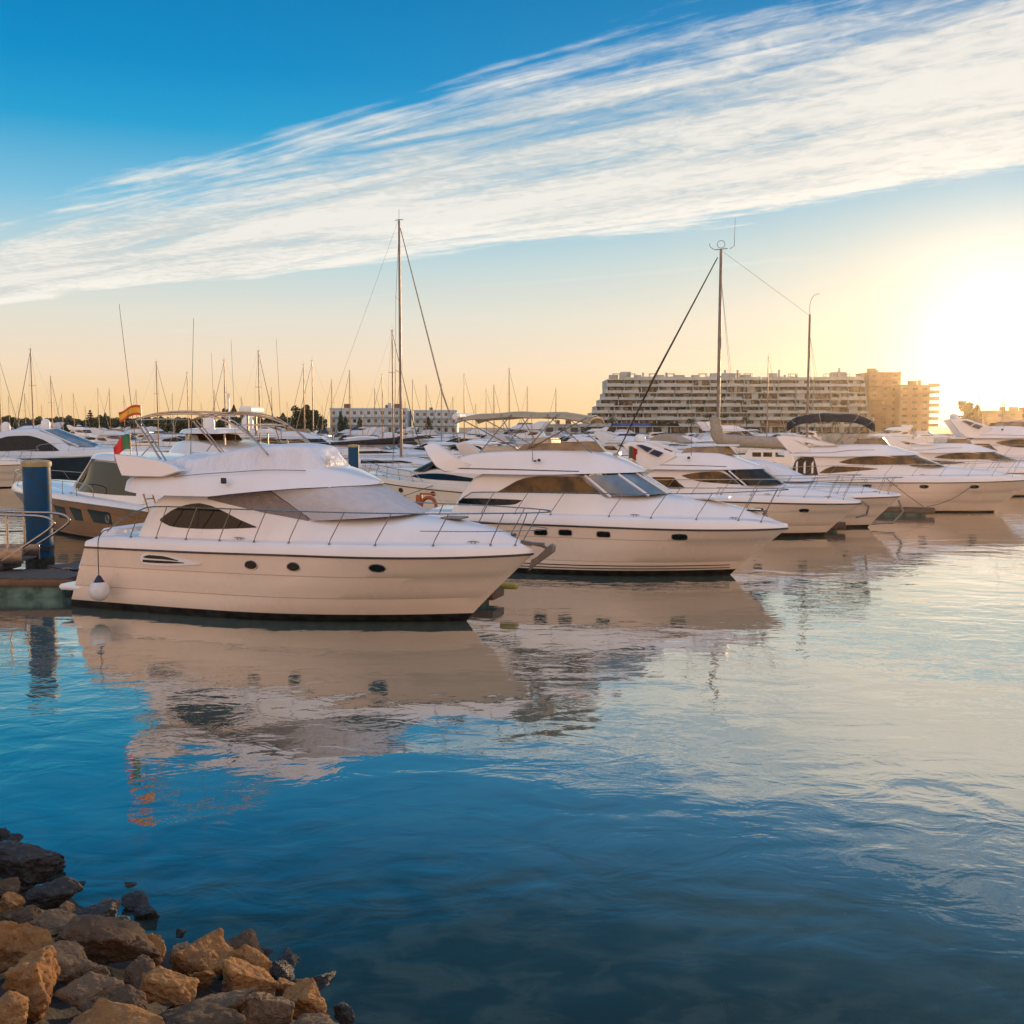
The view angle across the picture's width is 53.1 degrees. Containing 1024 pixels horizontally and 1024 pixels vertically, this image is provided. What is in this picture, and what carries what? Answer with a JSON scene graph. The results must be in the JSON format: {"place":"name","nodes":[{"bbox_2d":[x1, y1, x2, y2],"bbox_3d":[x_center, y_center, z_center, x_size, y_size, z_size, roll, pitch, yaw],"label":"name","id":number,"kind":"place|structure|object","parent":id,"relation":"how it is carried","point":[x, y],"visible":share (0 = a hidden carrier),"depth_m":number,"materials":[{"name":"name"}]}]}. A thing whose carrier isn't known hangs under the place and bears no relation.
{"place":"outdoors","nodes":[
{"label":"outdoors","id":0,"kind":"place"},
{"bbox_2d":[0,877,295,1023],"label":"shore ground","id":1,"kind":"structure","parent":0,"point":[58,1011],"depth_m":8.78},
{"bbox_2d":[0,876,20,898],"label":"boulder","id":2,"kind":"object","parent":1,"relation":"on","point":[10,884],"visible":0.73,"depth_m":10.66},
{"bbox_2d":[0,891,25,911],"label":"stone","id":3,"kind":"object","parent":1,"relation":"on","point":[11,900],"visible":0.83,"depth_m":10.35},
{"bbox_2d":[0,990,29,1023],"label":"boulder","id":4,"kind":"object","parent":1,"relation":"on","point":[14,1006],"visible":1,"depth_m":7.11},
{"bbox_2d":[0,905,46,923],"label":"boulder","id":5,"kind":"object","parent":1,"relation":"on","point":[20,915],"visible":0.48,"depth_m":9.63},
{"bbox_2d":[0,920,53,972],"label":"boulder","id":6,"kind":"object","parent":1,"relation":"on","point":[18,942],"visible":0.61,"depth_m":8.74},
{"bbox_2d":[2,945,60,1021],"bbox_3d":[-3.717,3.655,7.867,0.386,0.572,0.709,-1,5,-17],"label":"boulder","id":7,"kind":"object","parent":1,"relation":"on","point":[32,976],"visible":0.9,"depth_m":7.66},
{"bbox_2d":[0,840,64,889],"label":"boulder","id":8,"kind":"object","parent":1,"relation":"on","point":[29,865],"visible":0.94,"depth_m":11.73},
{"bbox_2d":[23,876,83,909],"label":"boulder","id":9,"kind":"object","parent":1,"relation":"on","point":[55,893],"visible":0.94,"depth_m":10.74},
{"bbox_2d":[29,909,77,937],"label":"boulder","id":10,"kind":"object","parent":1,"relation":"on","point":[52,921],"visible":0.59,"depth_m":9.57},
{"bbox_2d":[43,940,91,984],"bbox_3d":[-3.763,3.835,8.677,0.503,0.276,0.450,22,8,-17],"label":"boulder","id":11,"kind":"object","parent":1,"relation":"on","point":[73,961],"visible":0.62,"depth_m":8.58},
{"bbox_2d":[53,971,123,1012],"bbox_3d":[-3.260,3.763,7.909,0.538,0.249,0.388,8,7,-5],"label":"boulder","id":12,"kind":"object","parent":1,"relation":"on","point":[84,993],"visible":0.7,"depth_m":7.88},
{"bbox_2d":[75,899,116,916],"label":"boulder","id":13,"kind":"object","parent":1,"relation":"on","point":[107,908],"visible":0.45,"depth_m":10.34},
{"bbox_2d":[82,960,110,976],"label":"stone","id":14,"kind":"object","parent":1,"relation":"on","point":[98,969],"visible":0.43,"depth_m":8.60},
{"bbox_2d":[55,914,160,964],"bbox_3d":[-3.645,3.918,9.322,0.921,0.462,0.580,15,6,-4],"label":"boulder","id":15,"kind":"object","parent":1,"relation":"on","point":[101,939],"visible":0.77,"depth_m":9.16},
{"bbox_2d":[69,997,164,1023],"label":"boulder","id":16,"kind":"object","parent":1,"relation":"on","point":[102,1010],"visible":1,"depth_m":7.52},
{"bbox_2d":[109,984,148,1009],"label":"boulder","id":17,"kind":"object","parent":1,"relation":"on","point":[128,994],"visible":0.69,"depth_m":7.85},
{"bbox_2d":[121,890,148,910],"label":"stone","id":18,"kind":"object","parent":1,"relation":"on","point":[131,901],"visible":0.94,"depth_m":11.69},
{"bbox_2d":[124,954,154,989],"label":"boulder","id":19,"kind":"object","parent":1,"relation":"on","point":[135,969],"visible":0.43,"depth_m":8.57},
{"bbox_2d":[133,902,159,918],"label":"stone","id":20,"kind":"object","parent":1,"relation":"on","point":[144,910],"visible":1,"depth_m":11.41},
{"bbox_2d":[146,933,166,965],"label":"boulder","id":21,"kind":"object","parent":1,"relation":"on","point":[158,942],"visible":0.47,"depth_m":9.59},
{"bbox_2d":[170,928,233,977],"bbox_3d":[-3.018,4.269,9.809,0.638,0.443,0.574,-20,5,1],"label":"boulder","id":22,"kind":"object","parent":1,"relation":"on","point":[210,951],"visible":0.69,"depth_m":9.66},
{"bbox_2d":[158,1000,245,1023],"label":"boulder","id":23,"kind":"object","parent":1,"relation":"on","point":[198,1012],"visible":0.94,"depth_m":7.88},
{"bbox_2d":[189,970,216,991],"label":"stone","id":24,"kind":"object","parent":1,"relation":"on","point":[206,978],"visible":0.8,"depth_m":9.28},
{"bbox_2d":[167,987,256,1009],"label":"boulder","id":25,"kind":"object","parent":1,"relation":"on","point":[233,999],"visible":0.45,"depth_m":8.46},
{"bbox_2d":[139,965,199,1007],"bbox_3d":[-2.861,3.956,8.524,0.494,0.250,0.386,9,10,-14],"label":"boulder","id":26,"kind":"object","parent":25,"relation":"on","point":[161,985],"visible":0.88,"depth_m":8.41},
{"bbox_2d":[225,928,263,953],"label":"boulder","id":27,"kind":"object","parent":1,"relation":"on","point":[248,936],"visible":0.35,"depth_m":10.31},
{"bbox_2d":[221,957,278,1009],"bbox_3d":[-2.420,4.242,9.333,0.459,0.473,0.490,-3,6,-35],"label":"boulder","id":28,"kind":"object","parent":1,"relation":"on","point":[239,974],"visible":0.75,"depth_m":9.19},
{"bbox_2d":[229,944,271,971],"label":"boulder","id":29,"kind":"object","parent":1,"relation":"on","point":[251,955],"visible":0.5,"depth_m":9.84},
{"bbox_2d":[236,992,294,1023],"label":"boulder","id":30,"kind":"object","parent":1,"relation":"on","point":[261,1008],"visible":0.89,"depth_m":8.54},
{"bbox_2d":[269,960,294,980],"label":"stone","id":31,"kind":"object","parent":1,"relation":"on","point":[282,969],"visible":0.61,"depth_m":9.98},
{"bbox_2d":[278,946,300,967],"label":"stone","id":32,"kind":"object","parent":1,"relation":"on","point":[290,957],"visible":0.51,"depth_m":10.53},
{"bbox_2d":[282,977,332,1020],"bbox_3d":[-1.823,4.355,9.054,0.462,0.340,0.346,3,6,32],"label":"boulder","id":33,"kind":"object","parent":1,"relation":"on","point":[303,995],"visible":0.59,"depth_m":9.01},
{"bbox_2d":[293,1013,338,1023],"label":"boulder","id":34,"kind":"object","parent":1,"relation":"on","point":[313,1018],"visible":1,"depth_m":8.51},
{"bbox_2d":[313,971,335,986],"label":"stone","id":35,"kind":"object","parent":1,"relation":"on","point":[324,979],"visible":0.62,"depth_m":10.10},
{"bbox_2d":[333,1001,354,1023],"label":"boulder","id":36,"kind":"object","parent":1,"relation":"on","point":[343,1012],"visible":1,"depth_m":9.00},
{"bbox_2d":[69,428,951,433],"bbox_3d":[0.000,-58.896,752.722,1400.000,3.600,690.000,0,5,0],"label":"land","id":37,"kind":"structure","parent":0,"point":[931,430],"depth_m":485.63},
{"bbox_2d":[1,415,326,432],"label":"woods","id":38,"kind":"object","parent":37,"relation":"on","point":[180,425],"visible":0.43,"depth_m":455.99,"materials":[{"name":"green plant"}]},
{"bbox_2d":[289,404,311,428],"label":"broadleaf tree","id":39,"kind":"object","parent":37,"relation":"on","point":[296,416],"visible":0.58,"depth_m":421.24,"materials":[{"name":"green plant"}]},
{"bbox_2d":[305,410,324,430],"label":"broadleaf tree","id":40,"kind":"object","parent":37,"relation":"on","point":[316,418],"visible":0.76,"depth_m":416.32,"materials":[{"name":"green plant"}]},
{"bbox_2d":[329,403,411,432],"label":"hotel","id":41,"kind":"structure","parent":37,"relation":"on","point":[356,414],"depth_m":428.16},
{"bbox_2d":[413,407,459,432],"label":"hotel","id":42,"kind":"structure","parent":37,"relation":"on","point":[419,421],"depth_m":434.20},
{"bbox_2d":[541,420,580,432],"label":"pavilion","id":43,"kind":"structure","parent":37,"relation":"on","point":[550,428],"depth_m":423.53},
{"bbox_2d":[580,368,869,432],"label":"terraced building","id":44,"kind":"structure","parent":37,"relation":"on","point":[680,400],"depth_m":453.40,"materials":[{"name":"white concrete"}]},
{"bbox_2d":[604,381,861,412],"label":"far windows","id":45,"kind":"structure","parent":44,"relation":"in","point":[628,382],"depth_m":455.01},
{"bbox_2d":[855,368,901,432],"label":"apartment block","id":46,"kind":"structure","parent":37,"relation":"on","point":[880,389],"depth_m":459.13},
{"bbox_2d":[894,380,939,432],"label":"apartment block","id":47,"kind":"structure","parent":37,"relation":"on","point":[904,397],"depth_m":452.91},
{"bbox_2d":[958,401,981,421],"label":"broadleaf tree","id":48,"kind":"object","parent":37,"relation":"on","point":[970,412],"visible":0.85,"depth_m":420.77,"materials":[{"name":"green plant"}]},
{"bbox_2d":[963,407,1022,424],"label":"building","id":49,"kind":"structure","parent":37,"relation":"on","point":[996,415],"depth_m":428.15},
{"bbox_2d":[0,438,1023,1023],"bbox_3d":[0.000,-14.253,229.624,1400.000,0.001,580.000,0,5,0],"label":"water","id":50,"kind":"structure","parent":0,"point":[778,780],"depth_m":15.72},
{"bbox_2d":[0,450,31,487],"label":"motor yacht","id":51,"kind":"object","parent":50,"relation":"on","point":[9,466],"visible":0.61,"depth_m":87.69,"materials":[{"name":"white plastic"}]},
{"bbox_2d":[16,349,57,428],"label":"sailboat","id":52,"kind":"object","parent":50,"relation":"on","point":[31,364],"visible":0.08,"depth_m":119.24,"materials":[{"name":"grey metal"}]},
{"bbox_2d":[20,459,54,568],"bbox_3d":[-17.000,0.975,36.819,1.015,5.740,1.015,0,5,0],"label":"mooring pile","id":53,"kind":"object","parent":50,"relation":"in","point":[36,484],"visible":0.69,"depth_m":36.36,"materials":[{"name":"metal"}]},
{"bbox_2d":[0,568,77,596],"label":"pontoon","id":54,"kind":"object","parent":50,"relation":"on","point":[30,582],"visible":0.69,"depth_m":32.57,"materials":[{"name":"grey wood"}]},
{"bbox_2d":[0,510,70,570],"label":"gangway","id":55,"kind":"object","parent":54,"relation":"on","point":[12,556],"visible":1,"depth_m":34.03,"materials":[{"name":"metal"}]},
{"bbox_2d":[48,562,79,571],"bbox_3d":[7.641,0.278,58.257,2.220,1.030,66.000,5,7,44],"label":"pontoon","id":56,"kind":"object","parent":50,"relation":"on","point":[74,566],"visible":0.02,"depth_m":34.98,"materials":[{"name":"grey wood"}]},
{"bbox_2d":[67,425,98,437],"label":"motor yacht","id":57,"kind":"object","parent":50,"relation":"on","point":[77,430],"visible":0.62,"depth_m":302.41,"materials":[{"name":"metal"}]},
{"bbox_2d":[0,419,170,480],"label":"motor yacht","id":58,"kind":"object","parent":50,"relation":"on","point":[61,450],"visible":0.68,"depth_m":95.78,"materials":[{"name":"white plastic"}]},
{"bbox_2d":[0,436,58,450],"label":"side window","id":59,"kind":"structure","parent":58,"relation":"in","point":[9,443],"depth_m":95.94,"materials":[{"name":"black glass"}]},
{"bbox_2d":[11,451,187,538],"bbox_3d":[-21.285,-0.802,52.669,19.687,4.760,4.772,4,7,42],"label":"motor yacht","id":60,"kind":"object","parent":50,"relation":"on","point":[95,499],"visible":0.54,"depth_m":48.56,"materials":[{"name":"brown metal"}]},
{"bbox_2d":[87,509,111,524],"bbox_3d":[-19.263,0.227,47.896,2.203,0.610,0.109,4,6,41],"label":"hull window","id":61,"kind":"structure","parent":60,"relation":"in","point":[97,516],"depth_m":47.90,"materials":[{"name":"black glass"}]},
{"bbox_2d":[77,461,135,495],"bbox_3d":[-19.330,-1.626,48.490,6.510,1.520,0.341,5,7,44],"label":"windshield","id":62,"kind":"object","parent":60,"relation":"in","point":[104,477],"depth_m":48.33,"materials":[{"name":"grey glass"}]},
{"bbox_2d":[89,428,141,446],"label":"motor yacht","id":63,"kind":"object","parent":50,"relation":"on","point":[105,437],"visible":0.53,"depth_m":186.89,"materials":[{"name":"plastic"}]},
{"bbox_2d":[113,433,169,446],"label":"cabin cruiser","id":64,"kind":"object","parent":50,"relation":"on","point":[143,443],"visible":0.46,"depth_m":180.96,"materials":[{"name":"plastic"}]},
{"bbox_2d":[126,427,156,439],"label":"motor yacht","id":65,"kind":"object","parent":50,"relation":"on","point":[138,433],"visible":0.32,"depth_m":231.21,"materials":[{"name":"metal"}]},
{"bbox_2d":[153,434,187,447],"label":"hardtop cruiser","id":66,"kind":"object","parent":50,"relation":"on","point":[167,442],"visible":0.26,"depth_m":176.98,"materials":[{"name":"plastic"}]},
{"bbox_2d":[169,341,281,453],"bbox_3d":[-18.072,-4.199,58.092,15.730,10.600,4.681,4,7,41],"label":"motor yacht","id":67,"kind":"object","parent":50,"relation":"on","point":[228,439],"visible":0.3,"depth_m":54.95,"materials":[{"name":"white plastic"}]},
{"bbox_2d":[237,350,280,443],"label":"sailboat","id":68,"kind":"object","parent":50,"relation":"on","point":[260,434],"visible":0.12,"depth_m":117.11,"materials":[{"name":"grey metal"}]},
{"bbox_2d":[227,425,337,444],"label":"motor yacht","id":69,"kind":"object","parent":50,"relation":"on","point":[272,440],"visible":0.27,"depth_m":127.39,"materials":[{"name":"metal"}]},
{"bbox_2d":[267,427,343,453],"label":"motor yacht","id":70,"kind":"object","parent":50,"relation":"on","point":[290,435],"visible":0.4,"depth_m":127.69,"materials":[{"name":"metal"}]},
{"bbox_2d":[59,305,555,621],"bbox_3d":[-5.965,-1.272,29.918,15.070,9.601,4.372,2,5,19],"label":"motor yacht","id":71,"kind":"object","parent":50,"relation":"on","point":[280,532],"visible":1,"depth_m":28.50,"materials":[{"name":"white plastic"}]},
{"bbox_2d":[88,529,109,600],"bbox_3d":[-12.014,1.557,29.747,0.600,2.073,0.600,0,5,0],"label":"fender","id":72,"kind":"object","parent":71,"relation":"hanging from","point":[99,589],"visible":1,"depth_m":29.64,"materials":[{"name":"white"}]},
{"bbox_2d":[113,433,130,460],"bbox_3d":[-11.431,-1.843,30.021,0.524,0.920,0.093,1,5,6],"label":"flag","id":73,"kind":"object","parent":71,"relation":"attached to","point":[122,444],"visible":0.91,"depth_m":30.01,"materials":[{"name":"fabric"}]},
{"bbox_2d":[119,404,141,425],"bbox_3d":[-11.236,-2.853,30.107,0.676,0.620,0.091,0,5,5],"label":"flag","id":74,"kind":"object","parent":71,"relation":"attached to","point":[132,410],"visible":1,"depth_m":30.10,"materials":[{"name":"fabric"}]},
{"bbox_2d":[160,503,255,528],"bbox_3d":[-8.659,0.120,29.198,3.240,0.720,0.172,2,5,19],"label":"side window","id":75,"kind":"structure","parent":71,"relation":"in","point":[178,517],"depth_m":29.23,"materials":[{"name":"black glass"}]},
{"bbox_2d":[208,491,308,520],"bbox_3d":[-7.173,-0.182,28.746,3.205,0.790,0.204,1,5,17],"label":"side window","id":76,"kind":"structure","parent":71,"relation":"in","point":[265,500],"depth_m":28.66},
{"bbox_2d":[348,444,358,467],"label":"mooring pile","id":77,"kind":"object","parent":50,"relation":"in","point":[353,455],"visible":0.48,"depth_m":87.53,"materials":[{"name":"metal"}]},
{"bbox_2d":[324,427,386,441],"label":"motor yacht","id":78,"kind":"object","parent":50,"relation":"on","point":[376,431],"visible":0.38,"depth_m":175.29,"materials":[{"name":"plastic"}]},
{"bbox_2d":[318,219,459,471],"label":"sailboat","id":79,"kind":"object","parent":50,"relation":"on","point":[401,457],"visible":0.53,"depth_m":98.83,"materials":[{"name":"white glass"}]},
{"bbox_2d":[359,330,421,449],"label":"sailboat","id":80,"kind":"object","parent":50,"relation":"on","point":[393,430],"visible":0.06,"depth_m":118.99,"materials":[{"name":"grey metal"}]},
{"bbox_2d":[338,437,448,462],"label":"cabin cruiser","id":81,"kind":"object","parent":50,"relation":"on","point":[375,450],"visible":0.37,"depth_m":111.14,"materials":[{"name":"white plastic"}]},
{"bbox_2d":[361,459,480,509],"bbox_3d":[-4.184,-1.236,60.974,15.019,4.200,4.272,5,7,43],"label":"express cruiser","id":82,"kind":"object","parent":50,"relation":"on","point":[448,487],"visible":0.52,"depth_m":59.29,"materials":[{"name":"white plastic"}]},
{"bbox_2d":[412,473,472,481],"bbox_3d":[-4.080,-2.020,58.655,0.217,0.360,5.413,-5,7,-44],"label":"side window","id":83,"kind":"structure","parent":82,"relation":"in","point":[435,476],"depth_m":58.44,"materials":[{"name":"black glass"}]},
{"bbox_2d":[415,441,500,456],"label":"hardtop cruiser","id":84,"kind":"object","parent":50,"relation":"on","point":[480,445],"visible":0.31,"depth_m":121.78,"materials":[{"name":"plastic"}]},
{"bbox_2d":[483,434,522,445],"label":"cabin cruiser","id":85,"kind":"object","parent":50,"relation":"on","point":[506,438],"visible":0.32,"depth_m":175.88,"materials":[{"name":"plastic"}]},
{"bbox_2d":[483,421,553,440],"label":"motor yacht","id":86,"kind":"object","parent":50,"relation":"on","point":[535,429],"visible":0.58,"depth_m":222.71,"materials":[{"name":"plastic"}]},
{"bbox_2d":[424,411,788,575],"bbox_3d":[3.127,-0.514,38.745,14.230,6.577,4.481,2,5,17],"label":"motor yacht","id":87,"kind":"object","parent":50,"relation":"on","point":[620,516],"visible":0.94,"depth_m":37.13,"materials":[{"name":"white plastic"}]},
{"bbox_2d":[458,498,521,504],"bbox_3d":[-0.819,-0.365,38.076,2.481,0.275,0.077,1,5,16],"label":"side window","id":88,"kind":"structure","parent":87,"relation":"in","point":[479,501],"depth_m":38.08,"materials":[{"name":"black glass"}]},
{"bbox_2d":[498,476,598,493],"bbox_3d":[1.335,-0.996,37.501,3.807,0.630,0.172,1,5,14],"label":"side window","id":89,"kind":"structure","parent":87,"relation":"in","point":[578,484],"depth_m":37.45,"materials":[{"name":"beige glass"}]},
{"bbox_2d":[594,431,676,455],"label":"motor yacht","id":90,"kind":"object","parent":50,"relation":"on","point":[612,441],"visible":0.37,"depth_m":123.95,"materials":[{"name":"plastic"}]},
{"bbox_2d":[649,434,715,450],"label":"express cruiser","id":91,"kind":"object","parent":50,"relation":"on","point":[682,443],"visible":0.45,"depth_m":152.54,"materials":[{"name":"white plastic"}]},
{"bbox_2d":[617,232,827,473],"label":"ketch","id":92,"kind":"object","parent":50,"relation":"on","point":[718,435],"visible":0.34,"depth_m":96.14,"materials":[{"name":"white"}]},
{"bbox_2d":[697,421,777,454],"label":"motor yacht","id":93,"kind":"object","parent":50,"relation":"on","point":[729,428],"visible":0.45,"depth_m":183.57,"materials":[{"name":"plastic"}]},
{"bbox_2d":[622,420,869,535],"bbox_3d":[11.063,-2.405,51.531,13.254,8.150,4.181,2,5,17],"label":"motor yacht","id":94,"kind":"object","parent":50,"relation":"on","point":[802,510],"visible":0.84,"depth_m":50.18,"materials":[{"name":"white plastic"}]},
{"bbox_2d":[652,477,683,488],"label":"side window","id":95,"kind":"structure","parent":94,"relation":"in","point":[675,483],"depth_m":50.85,"materials":[{"name":"beige glass"}]},
{"bbox_2d":[682,471,738,483],"bbox_3d":[9.745,-1.686,50.353,2.757,0.620,0.161,1,5,14],"label":"side window","id":96,"kind":"structure","parent":94,"relation":"in","point":[716,474],"depth_m":50.31,"materials":[{"name":"beige glass"}]},
{"bbox_2d":[735,353,786,451],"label":"sailboat","id":97,"kind":"object","parent":50,"relation":"on","point":[765,408],"visible":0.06,"depth_m":149.19,"materials":[{"name":"white"}]},
{"bbox_2d":[743,458,903,526],"bbox_3d":[14.882,-0.792,55.824,12.209,4.200,3.772,2,5,17],"label":"express cruiser","id":98,"kind":"object","parent":50,"relation":"on","point":[878,501],"visible":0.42,"depth_m":54.22,"materials":[{"name":"white plastic"}]},
{"bbox_2d":[867,425,914,440],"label":"motor yacht","id":99,"kind":"object","parent":50,"relation":"on","point":[898,431],"visible":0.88,"depth_m":291.25,"materials":[{"name":"plastic"}]},
{"bbox_2d":[776,413,1023,511],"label":"motor yacht","id":100,"kind":"object","parent":50,"relation":"on","point":[924,482],"visible":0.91,"depth_m":63.96,"materials":[{"name":"white plastic"}]},
{"bbox_2d":[792,457,817,474],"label":"side window","id":101,"kind":"structure","parent":100,"relation":"in","point":[809,460],"depth_m":65.37,"materials":[{"name":"brown glass"}]},
{"bbox_2d":[820,466,875,472],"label":"side window","id":102,"kind":"structure","parent":100,"relation":"in","point":[834,469],"depth_m":64.77,"materials":[{"name":"beige glass"}]},
{"bbox_2d":[839,456,906,464],"bbox_3d":[22.877,-3.219,64.304,4.418,0.580,0.216,1,5,12],"label":"side window","id":103,"kind":"structure","parent":100,"relation":"in","point":[869,460],"depth_m":64.30,"materials":[{"name":"beige glass"}]},
{"bbox_2d":[880,505,934,515],"bbox_3d":[21.035,-0.032,63.017,9.200,0.830,1.020,2,5,17],"label":"pontoon","id":104,"kind":"object","parent":50,"relation":"on","point":[915,511],"visible":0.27,"depth_m":61.69,"materials":[{"name":"brown wood"}]},
{"bbox_2d":[911,431,951,442],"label":"cabin cruiser","id":105,"kind":"object","parent":50,"relation":"on","point":[921,436],"visible":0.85,"depth_m":290.49,"materials":[{"name":"plastic"}]},
{"bbox_2d":[882,436,1023,495],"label":"motor yacht","id":106,"kind":"object","parent":50,"relation":"on","point":[953,452],"visible":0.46,"depth_m":78.48,"materials":[{"name":"plastic"}]},
{"bbox_2d":[935,453,987,458],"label":"side window","id":107,"kind":"structure","parent":106,"relation":"in","point":[952,455],"depth_m":78.38,"materials":[{"name":"beige glass"}]},
{"bbox_2d":[943,380,1023,459],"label":"motor yacht","id":108,"kind":"object","parent":50,"relation":"on","point":[1005,438],"visible":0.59,"depth_m":92.01,"materials":[{"name":"plastic"}]},
{"bbox_2d":[0,0,1023,427],"label":"sky","id":109,"kind":"structure","parent":0,"point":[561,176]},
{"bbox_2d":[170,434,952,437],"bbox_3d":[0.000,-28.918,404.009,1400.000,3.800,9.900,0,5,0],"label":"quay","id":110,"kind":"structure","parent":0,"point":[844,435],"depth_m":398.96,"materials":[{"name":"concrete"}]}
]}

